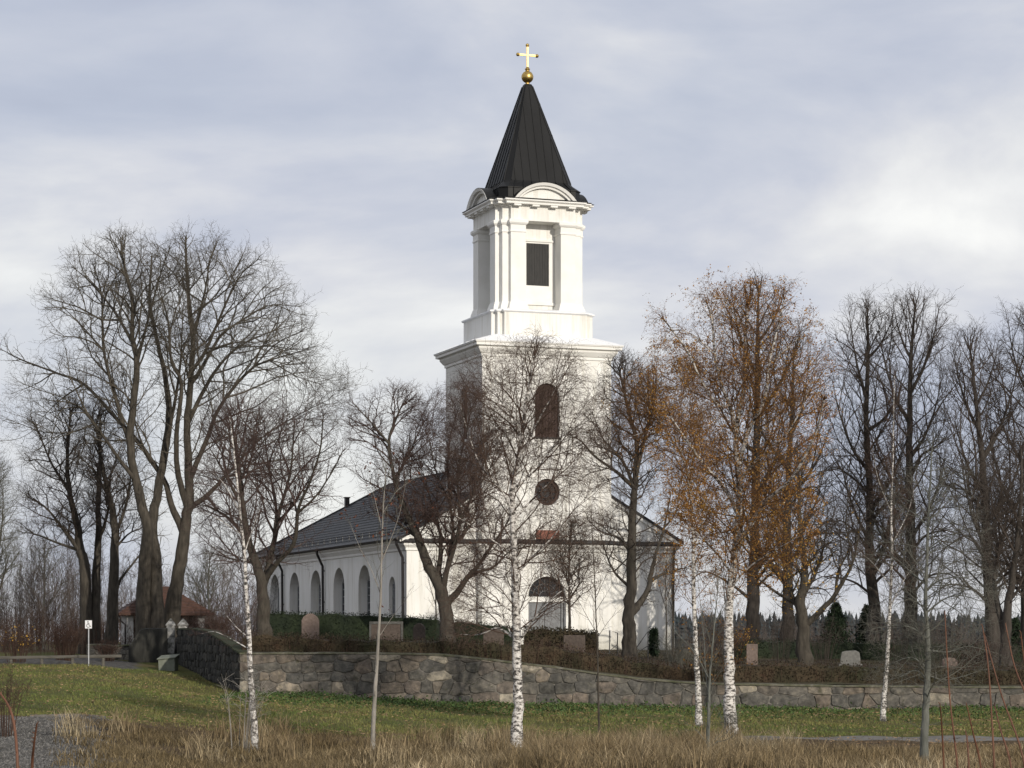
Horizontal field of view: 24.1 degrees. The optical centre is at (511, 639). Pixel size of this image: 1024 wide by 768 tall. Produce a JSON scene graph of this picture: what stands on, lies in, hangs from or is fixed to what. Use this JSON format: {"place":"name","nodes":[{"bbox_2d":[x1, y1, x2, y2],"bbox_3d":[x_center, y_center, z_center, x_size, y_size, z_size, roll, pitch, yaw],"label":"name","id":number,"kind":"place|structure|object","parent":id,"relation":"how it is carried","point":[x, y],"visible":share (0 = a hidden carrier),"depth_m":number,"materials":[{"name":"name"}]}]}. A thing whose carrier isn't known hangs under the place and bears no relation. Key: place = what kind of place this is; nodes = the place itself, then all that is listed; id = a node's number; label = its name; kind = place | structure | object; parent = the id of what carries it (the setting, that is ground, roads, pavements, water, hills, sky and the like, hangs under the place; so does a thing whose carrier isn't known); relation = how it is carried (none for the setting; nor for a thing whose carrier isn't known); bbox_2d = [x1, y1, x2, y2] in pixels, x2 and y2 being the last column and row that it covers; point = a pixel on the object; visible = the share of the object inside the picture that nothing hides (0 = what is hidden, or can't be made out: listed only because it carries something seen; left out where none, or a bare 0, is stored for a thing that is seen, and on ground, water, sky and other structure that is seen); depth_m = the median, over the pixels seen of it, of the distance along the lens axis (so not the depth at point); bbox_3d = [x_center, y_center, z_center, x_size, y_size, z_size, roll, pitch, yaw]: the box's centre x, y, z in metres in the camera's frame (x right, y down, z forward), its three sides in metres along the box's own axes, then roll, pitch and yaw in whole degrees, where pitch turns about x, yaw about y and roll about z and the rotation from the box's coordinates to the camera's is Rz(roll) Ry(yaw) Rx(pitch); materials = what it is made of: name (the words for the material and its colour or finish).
{"place":"outdoors","nodes":[
{"label":"outdoors","id":0,"kind":"place"},
{"bbox_2d":[0,644,1023,767],"bbox_3d":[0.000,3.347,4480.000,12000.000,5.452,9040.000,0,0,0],"label":"ground","id":1,"kind":"structure","parent":0,"point":[133,666],"depth_m":85.64,"materials":[{"name":"plant"}]},
{"bbox_2d":[0,662,34,736],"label":"bare shrub","id":2,"kind":"object","parent":1,"relation":"on","point":[2,710],"visible":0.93,"depth_m":62.00,"materials":[{"name":"plant"}]},
{"bbox_2d":[0,443,37,605],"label":"bare tree","id":3,"kind":"object","parent":1,"relation":"on","point":[10,537],"visible":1,"depth_m":112.78,"materials":[{"name":"brown plant"}]},
{"bbox_2d":[0,691,38,767],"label":"red shoots","id":4,"kind":"object","parent":1,"relation":"on","point":[16,740],"visible":1,"depth_m":25.31,"materials":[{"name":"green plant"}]},
{"bbox_2d":[0,622,40,661],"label":"bare shrub","id":5,"kind":"object","parent":1,"relation":"on","point":[12,638],"visible":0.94,"depth_m":115.38,"materials":[{"name":"brown plant"}]},
{"bbox_2d":[3,533,79,648],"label":"bare tree","id":6,"kind":"object","parent":1,"relation":"on","point":[44,560],"visible":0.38,"depth_m":184.69,"materials":[{"name":"brown plant"}]},
{"bbox_2d":[0,655,121,665],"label":"timber rail","id":7,"kind":"object","parent":1,"relation":"on","point":[72,657],"visible":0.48,"depth_m":113.42,"materials":[{"name":"wood"}]},
{"bbox_2d":[0,715,127,767],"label":"gravel stones","id":8,"kind":"object","parent":1,"relation":"on","point":[9,760],"visible":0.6,"depth_m":57.38,"materials":[{"name":"gravel"}]},
{"bbox_2d":[41,616,87,660],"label":"bare shrub","id":9,"kind":"object","parent":1,"relation":"on","point":[65,639],"visible":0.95,"depth_m":119.74,"materials":[{"name":"plant"}]},
{"bbox_2d":[9,391,126,653],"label":"bare tree","id":10,"kind":"object","parent":1,"relation":"on","point":[89,605],"visible":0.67,"depth_m":133.83,"materials":[{"name":"brown plant"}]},
{"bbox_2d":[30,714,105,718],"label":"kerb","id":11,"kind":"structure","parent":1,"relation":"on","point":[46,715],"depth_m":71.11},
{"bbox_2d":[85,620,91,665],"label":"parking sign","id":12,"kind":"object","parent":1,"relation":"on","point":[88,624],"visible":0.97,"depth_m":111.94,"materials":[{"name":"metal"}]},
{"bbox_2d":[90,637,121,661],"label":"bare shrub","id":13,"kind":"object","parent":1,"relation":"on","point":[107,648],"visible":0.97,"depth_m":120.90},
{"bbox_2d":[86,644,129,659],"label":"wall","id":14,"kind":"structure","parent":1,"relation":"on","point":[124,652],"depth_m":124.98,"materials":[{"name":"stone"}]},
{"bbox_2d":[0,216,218,635],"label":"bare tree","id":15,"kind":"object","parent":1,"relation":"on","point":[150,611],"visible":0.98,"depth_m":125.84,"materials":[{"name":"grey plant"}]},
{"bbox_2d":[64,389,167,644],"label":"bare tree","id":16,"kind":"object","parent":1,"relation":"on","point":[112,617],"visible":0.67,"depth_m":130.77,"materials":[{"name":"brown plant"}]},
{"bbox_2d":[0,594,243,655],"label":"brush","id":17,"kind":"object","parent":1,"relation":"on","point":[39,636],"visible":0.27,"depth_m":135.75,"materials":[{"name":"plant"}]},
{"bbox_2d":[0,512,280,650],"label":"thicket","id":18,"kind":"object","parent":1,"relation":"on","point":[71,598],"visible":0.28,"depth_m":158.67,"materials":[{"name":"plant"}]},
{"bbox_2d":[128,628,166,662],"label":"gate wall","id":19,"kind":"structure","parent":1,"relation":"on","point":[148,645],"depth_m":122.53,"materials":[{"name":"stone"}]},
{"bbox_2d":[157,654,179,670],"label":"grit box","id":20,"kind":"object","parent":1,"relation":"on","point":[167,662],"visible":0.91,"depth_m":116.19,"materials":[{"name":"paint"}]},
{"bbox_2d":[166,619,175,654],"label":"gatepost","id":21,"kind":"object","parent":1,"relation":"on","point":[170,624],"visible":0.71,"depth_m":122.70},
{"bbox_2d":[175,637,177,653],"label":"iron gate","id":22,"kind":"structure","parent":21,"relation":"attached to","point":[176,644],"depth_m":123.41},
{"bbox_2d":[178,619,188,627],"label":"gatepost","id":23,"kind":"object","parent":1,"relation":"on","point":[181,623],"visible":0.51,"depth_m":123.98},
{"bbox_2d":[186,399,283,751],"bbox_3d":[-7.020,-1.395,59.952,2.755,9.579,2.292,0,0,0],"label":"birch","id":24,"kind":"object","parent":1,"relation":"on","point":[249,659],"visible":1,"depth_m":59.97,"materials":[{"name":"grey plant"}]},
{"bbox_2d":[217,661,275,750],"bbox_3d":[-6.678,1.736,59.206,1.841,2.422,1.089,0,0,-43],"label":"bare shrub","id":25,"kind":"object","parent":1,"relation":"on","point":[245,743],"visible":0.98,"depth_m":59.35,"materials":[{"name":"brown plant"}]},
{"bbox_2d":[339,444,425,748],"bbox_3d":[-3.189,-0.680,58.299,2.179,8.144,1.998,0,0,0],"label":"sapling","id":26,"kind":"object","parent":1,"relation":"on","point":[373,717],"visible":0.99,"depth_m":57.97,"materials":[{"name":"grey plant"}]},
{"bbox_2d":[42,704,932,765],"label":"grass tufts","id":27,"kind":"object","parent":1,"relation":"on","point":[264,740],"visible":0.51,"depth_m":61.09,"materials":[{"name":"plant"}]},
{"bbox_2d":[0,663,1023,746],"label":"fallen leaves","id":28,"kind":"object","parent":1,"relation":"on","point":[175,716],"visible":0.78,"depth_m":83.98,"materials":[{"name":"plant"}]},
{"bbox_2d":[425,320,629,747],"bbox_3d":[0.427,-2.407,60.022,5.300,11.387,4.577,0,0,0],"label":"birch","id":29,"kind":"object","parent":1,"relation":"on","point":[516,636],"visible":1,"depth_m":59.90,"materials":[{"name":"brown plant"}]},
{"bbox_2d":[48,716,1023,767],"bbox_3d":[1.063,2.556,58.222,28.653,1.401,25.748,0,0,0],"label":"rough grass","id":30,"kind":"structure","parent":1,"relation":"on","point":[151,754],"depth_m":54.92,"materials":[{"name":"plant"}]},
{"bbox_2d":[56,716,1023,767],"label":"tall dry grass","id":31,"kind":"structure","parent":1,"relation":"on","point":[661,761],"depth_m":51.87,"materials":[{"name":"plant"}]},
{"bbox_2d":[568,501,629,737],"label":"sapling","id":32,"kind":"object","parent":1,"relation":"on","point":[597,635],"visible":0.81,"depth_m":70.98,"materials":[{"name":"grey plant"}]},
{"bbox_2d":[202,688,1023,726],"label":"wall foot weeds","id":33,"kind":"object","parent":1,"relation":"on","point":[393,701],"depth_m":96.03,"materials":[{"name":"green plant"}]},
{"bbox_2d":[239,652,1023,709],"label":"churchyard wall","id":34,"kind":"structure","parent":1,"relation":"on","point":[430,675],"depth_m":99.98,"materials":[{"name":"stone"}]},
{"bbox_2d":[597,337,733,726],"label":"birch","id":35,"kind":"object","parent":1,"relation":"on","point":[698,714],"visible":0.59,"depth_m":83.81,"materials":[{"name":"orange plant"}]},
{"bbox_2d":[666,561,746,750],"bbox_3d":[4.410,0.614,55.401,1.936,5.215,2.075,0,0,0],"label":"sapling","id":36,"kind":"object","parent":1,"relation":"on","point":[709,684],"visible":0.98,"depth_m":54.99,"materials":[{"name":"grey plant"}]},
{"bbox_2d":[714,705,740,733],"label":"bare shrub","id":37,"kind":"object","parent":1,"relation":"on","point":[730,719],"visible":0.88,"depth_m":73.51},
{"bbox_2d":[638,264,847,737],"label":"birch","id":38,"kind":"object","parent":1,"relation":"on","point":[738,538],"visible":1,"depth_m":74.00,"materials":[{"name":"brown plant"}]},
{"bbox_2d":[675,610,1020,650],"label":"forest","id":39,"kind":"object","parent":1,"relation":"on","point":[769,621],"visible":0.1,"depth_m":771.29,"materials":[{"name":"plant"}]},
{"bbox_2d":[675,600,1020,650],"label":"thicket","id":40,"kind":"object","parent":1,"relation":"on","point":[819,628],"visible":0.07,"depth_m":199.01,"materials":[{"name":"plant"}]},
{"bbox_2d":[848,363,928,721],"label":"birch","id":41,"kind":"object","parent":1,"relation":"on","point":[884,694],"visible":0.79,"depth_m":88.95,"materials":[{"name":"grey plant"}]},
{"bbox_2d":[852,425,1014,760],"bbox_3d":[9.569,-0.823,54.950,3.871,8.322,3.029,0,0,15],"label":"young tree","id":42,"kind":"object","parent":1,"relation":"on","point":[928,651],"visible":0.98,"depth_m":54.95,"materials":[{"name":"grey plant"}]},
{"bbox_2d":[938,611,1023,767],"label":"red shoots","id":43,"kind":"object","parent":1,"relation":"on","point":[999,727],"visible":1,"depth_m":24.10,"materials":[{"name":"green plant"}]},
{"bbox_2d":[0,0,1023,641],"label":"sky","id":44,"kind":"structure","parent":0,"point":[843,147],"materials":[{"name":"grey"}]},
{"bbox_2d":[118,644,1023,685],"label":"churchyard ground","id":45,"kind":"structure","parent":0,"point":[767,659],"depth_m":114.00,"materials":[{"name":"plant"}]},
{"bbox_2d":[118,586,213,643],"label":"lychgate","id":46,"kind":"object","parent":45,"relation":"on","point":[126,612],"visible":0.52,"depth_m":134.33,"materials":[{"name":"red tile"}]},
{"bbox_2d":[0,219,372,636],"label":"bare tree","id":47,"kind":"object","parent":45,"relation":"on","point":[173,602],"visible":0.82,"depth_m":127.19,"materials":[{"name":"grey plant"}]},
{"bbox_2d":[169,539,242,621],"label":"bare tree","id":48,"kind":"object","parent":45,"relation":"on","point":[198,585],"visible":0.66,"depth_m":169.87,"materials":[{"name":"brown plant"}]},
{"bbox_2d":[183,611,233,632],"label":"bare shrub","id":49,"kind":"object","parent":45,"relation":"on","point":[222,626],"visible":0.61,"depth_m":117.87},
{"bbox_2d":[176,628,246,691],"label":"side wall","id":50,"kind":"structure","parent":45,"relation":"on","point":[206,659],"depth_m":109.28,"materials":[{"name":"stone"}]},
{"bbox_2d":[165,377,367,634],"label":"bare tree","id":51,"kind":"object","parent":45,"relation":"on","point":[263,621],"visible":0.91,"depth_m":107.78,"materials":[{"name":"grey plant"}]},
{"bbox_2d":[301,614,318,638],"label":"gravestone","id":52,"kind":"object","parent":45,"relation":"on","point":[309,623],"visible":0.65,"depth_m":109.41,"materials":[{"name":"pink stone"}]},
{"bbox_2d":[270,609,439,641],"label":"clipped hedge","id":53,"kind":"object","parent":45,"relation":"on","point":[336,624],"visible":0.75,"depth_m":112.06,"materials":[{"name":"green plant"}]},
{"bbox_2d":[236,629,512,660],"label":"brown hedge","id":54,"kind":"object","parent":45,"relation":"on","point":[296,643],"visible":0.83,"depth_m":101.13,"materials":[{"name":"plant"}]},
{"bbox_2d":[369,621,402,640],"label":"gravestone","id":55,"kind":"object","parent":45,"relation":"on","point":[393,629],"visible":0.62,"depth_m":108.90,"materials":[{"name":"pink stone"}]},
{"bbox_2d":[413,623,424,640],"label":"gravestone","id":56,"kind":"object","parent":45,"relation":"on","point":[418,629],"visible":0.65,"depth_m":108.31,"materials":[{"name":"grey stone"}]},
{"bbox_2d":[425,547,444,619],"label":"young tree","id":57,"kind":"object","parent":45,"relation":"on","point":[435,611],"visible":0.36,"depth_m":125.98,"materials":[{"name":"brown plant"}]},
{"bbox_2d":[338,375,541,641],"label":"bare tree","id":58,"kind":"object","parent":45,"relation":"on","point":[415,532],"visible":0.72,"depth_m":105.76,"materials":[{"name":"brown plant"}]},
{"bbox_2d":[247,43,683,649],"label":"church","id":59,"kind":"structure","parent":45,"relation":"on","point":[527,207],"depth_m":140.73,"materials":[{"name":"paint"}]},
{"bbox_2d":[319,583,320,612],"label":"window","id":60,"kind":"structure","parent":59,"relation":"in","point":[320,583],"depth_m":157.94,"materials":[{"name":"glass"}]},
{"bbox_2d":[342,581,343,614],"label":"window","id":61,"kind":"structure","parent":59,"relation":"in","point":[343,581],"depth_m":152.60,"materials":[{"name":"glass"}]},
{"bbox_2d":[367,576,369,615],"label":"window","id":62,"kind":"structure","parent":59,"relation":"in","point":[368,581],"depth_m":147.14,"materials":[{"name":"glass"}]},
{"bbox_2d":[392,580,394,616],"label":"window","id":63,"kind":"structure","parent":59,"relation":"in","point":[393,586],"depth_m":140.89,"materials":[{"name":"glass"}]},
{"bbox_2d":[528,577,563,630],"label":"door","id":64,"kind":"structure","parent":59,"relation":"in","point":[532,606],"depth_m":139.96,"materials":[{"name":"grey wood"}]},
{"bbox_2d":[535,479,558,504],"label":"round window","id":65,"kind":"structure","parent":59,"relation":"in","point":[544,480],"depth_m":139.79,"materials":[{"name":"black glass"}]},
{"bbox_2d":[454,618,512,645],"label":"clipped hedge","id":66,"kind":"object","parent":45,"relation":"on","point":[506,637],"visible":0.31,"depth_m":111.40,"materials":[{"name":"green plant"}]},
{"bbox_2d":[483,629,503,644],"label":"gravestone","id":67,"kind":"object","parent":45,"relation":"on","point":[493,635],"visible":0.42,"depth_m":108.31,"materials":[{"name":"pink stone"}]},
{"bbox_2d":[522,625,598,653],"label":"clipped hedge","id":68,"kind":"object","parent":45,"relation":"on","point":[555,636],"visible":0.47,"depth_m":106.87,"materials":[{"name":"plant"}]},
{"bbox_2d":[535,510,608,628],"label":"young tree","id":69,"kind":"object","parent":45,"relation":"on","point":[568,569],"visible":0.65,"depth_m":123.93,"materials":[{"name":"brown plant"}]},
{"bbox_2d":[563,635,584,651],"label":"gravestone","id":70,"kind":"object","parent":45,"relation":"on","point":[579,641],"visible":0.42,"depth_m":105.40,"materials":[{"name":"pink stone"}]},
{"bbox_2d":[609,630,617,655],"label":"handrail","id":71,"kind":"object","parent":45,"relation":"on","point":[615,645],"visible":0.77,"depth_m":113.99,"materials":[{"name":"grey metal"}]},
{"bbox_2d":[510,639,724,680],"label":"brown hedge","id":72,"kind":"object","parent":45,"relation":"on","point":[554,655],"visible":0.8,"depth_m":101.29,"materials":[{"name":"plant"}]},
{"bbox_2d":[239,642,1023,685],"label":"churchyard undergrowth","id":73,"kind":"object","parent":45,"relation":"on","point":[685,656],"visible":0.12,"depth_m":116.48,"materials":[{"name":"plant"}]},
{"bbox_2d":[559,342,707,662],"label":"bare tree","id":74,"kind":"object","parent":45,"relation":"on","point":[629,638],"visible":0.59,"depth_m":105.83,"materials":[{"name":"brown plant"}]},
{"bbox_2d":[637,633,648,659],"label":"handrail","id":75,"kind":"object","parent":45,"relation":"on","point":[647,646],"visible":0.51,"depth_m":113.99,"materials":[{"name":"grey metal"}]},
{"bbox_2d":[647,626,660,657],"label":"evergreen","id":76,"kind":"object","parent":45,"relation":"on","point":[653,633],"visible":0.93,"depth_m":117.87,"materials":[{"name":"green plant"}]},
{"bbox_2d":[653,545,677,655],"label":"young tree","id":77,"kind":"object","parent":45,"relation":"on","point":[666,598],"visible":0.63,"depth_m":125.98,"materials":[{"name":"brown plant"}]},
{"bbox_2d":[658,538,684,655],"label":"young tree","id":78,"kind":"object","parent":45,"relation":"on","point":[673,612],"visible":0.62,"depth_m":125.97,"materials":[{"name":"brown plant"}]},
{"bbox_2d":[652,635,702,667],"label":"bare shrub","id":79,"kind":"object","parent":45,"relation":"on","point":[682,653],"visible":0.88,"depth_m":103.98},
{"bbox_2d":[688,609,736,660],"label":"bare shrub","id":80,"kind":"object","parent":45,"relation":"on","point":[711,630],"visible":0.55,"depth_m":119.02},
{"bbox_2d":[705,623,762,664],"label":"bare shrub","id":81,"kind":"object","parent":45,"relation":"on","point":[736,646],"visible":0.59,"depth_m":112.78,"materials":[{"name":"brown plant"}]},
{"bbox_2d":[746,644,757,665],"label":"gravestone","id":82,"kind":"object","parent":45,"relation":"on","point":[752,652],"visible":0.58,"depth_m":111.91,"materials":[{"name":"pink stone"}]},
{"bbox_2d":[666,261,844,640],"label":"lime tree","id":83,"kind":"object","parent":45,"relation":"on","point":[752,611],"visible":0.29,"depth_m":131.69,"materials":[{"name":"brown plant"}]},
{"bbox_2d":[756,603,796,662],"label":"bare shrub","id":84,"kind":"object","parent":45,"relation":"on","point":[783,639],"visible":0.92,"depth_m":117.81,"materials":[{"name":"plant"}]},
{"bbox_2d":[720,321,852,641],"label":"lime tree","id":85,"kind":"object","parent":45,"relation":"on","point":[784,609],"visible":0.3,"depth_m":130.71,"materials":[{"name":"brown plant"}]},
{"bbox_2d":[739,444,880,665],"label":"bare tree","id":86,"kind":"object","parent":45,"relation":"on","point":[804,622],"visible":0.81,"depth_m":103.78,"materials":[{"name":"grey plant"}]},
{"bbox_2d":[810,616,853,664],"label":"bare shrub","id":87,"kind":"object","parent":45,"relation":"on","point":[819,647],"visible":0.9,"depth_m":115.91,"materials":[{"name":"plant"}]},
{"bbox_2d":[818,601,853,642],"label":"evergreen","id":88,"kind":"object","parent":45,"relation":"on","point":[837,614],"visible":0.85,"depth_m":130.72,"materials":[{"name":"green plant"}]},
{"bbox_2d":[838,650,861,666],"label":"gravestone","id":89,"kind":"object","parent":45,"relation":"on","point":[851,657],"visible":0.56,"depth_m":112.90,"materials":[{"name":"stone"}]},
{"bbox_2d":[796,282,940,642],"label":"lime tree","id":90,"kind":"object","parent":45,"relation":"on","point":[870,592],"visible":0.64,"depth_m":129.67,"materials":[{"name":"brown plant"}]},
{"bbox_2d":[853,603,883,641],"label":"evergreen","id":91,"kind":"object","parent":45,"relation":"on","point":[863,627],"visible":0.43,"depth_m":132.81,"materials":[{"name":"green plant"}]},
{"bbox_2d":[723,637,1023,661],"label":"clipped hedge","id":92,"kind":"object","parent":45,"relation":"on","point":[764,650],"visible":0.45,"depth_m":123.62,"materials":[{"name":"brown plant"}]},
{"bbox_2d":[734,657,1023,685],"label":"brown hedge","id":93,"kind":"object","parent":45,"relation":"on","point":[766,672],"visible":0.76,"depth_m":101.70,"materials":[{"name":"plant"}]},
{"bbox_2d":[878,597,931,664],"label":"bare shrub","id":94,"kind":"object","parent":45,"relation":"on","point":[904,655],"visible":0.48,"depth_m":117.98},
{"bbox_2d":[838,280,980,643],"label":"lime tree","id":95,"kind":"object","parent":45,"relation":"on","point":[911,353],"visible":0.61,"depth_m":127.70,"materials":[{"name":"brown plant"}]},
{"bbox_2d":[920,605,970,665],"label":"bare shrub","id":96,"kind":"object","parent":45,"relation":"on","point":[940,640],"visible":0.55,"depth_m":114.92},
{"bbox_2d":[942,658,956,667],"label":"gravestone","id":97,"kind":"object","parent":45,"relation":"on","point":[949,663],"visible":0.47,"depth_m":110.91,"materials":[{"name":"pink stone"}]},
{"bbox_2d":[908,312,1023,662],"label":"lime tree","id":98,"kind":"object","parent":45,"relation":"on","point":[976,422],"visible":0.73,"depth_m":121.59,"materials":[{"name":"brown plant"}]},
{"bbox_2d":[947,637,1003,668],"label":"bare shrub","id":99,"kind":"object","parent":45,"relation":"on","point":[972,663],"visible":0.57,"depth_m":107.86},
{"bbox_2d":[954,420,1023,668],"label":"bare tree","id":100,"kind":"object","parent":45,"relation":"on","point":[1005,615],"visible":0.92,"depth_m":112.89,"materials":[{"name":"brown plant"}]},
{"bbox_2d":[956,298,1023,661],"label":"lime tree","id":101,"kind":"object","parent":45,"relation":"on","point":[1019,374],"visible":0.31,"depth_m":124.10,"materials":[{"name":"brown plant"}]},
{"bbox_2d":[978,630,1023,668],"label":"bare shrub","id":102,"kind":"object","parent":45,"relation":"on","point":[1002,654],"visible":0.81,"depth_m":106.98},
{"bbox_2d":[1011,617,1020,644],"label":"evergreen","id":103,"kind":"object","parent":45,"relation":"on","point":[1016,622],"visible":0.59,"depth_m":134.61,"materials":[{"name":"green plant"}]},
{"bbox_2d":[741,735,1023,742],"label":"path","id":104,"kind":"structure","parent":0,"point":[962,738],"depth_m":76.10,"materials":[{"name":"gravel"}]}
]}

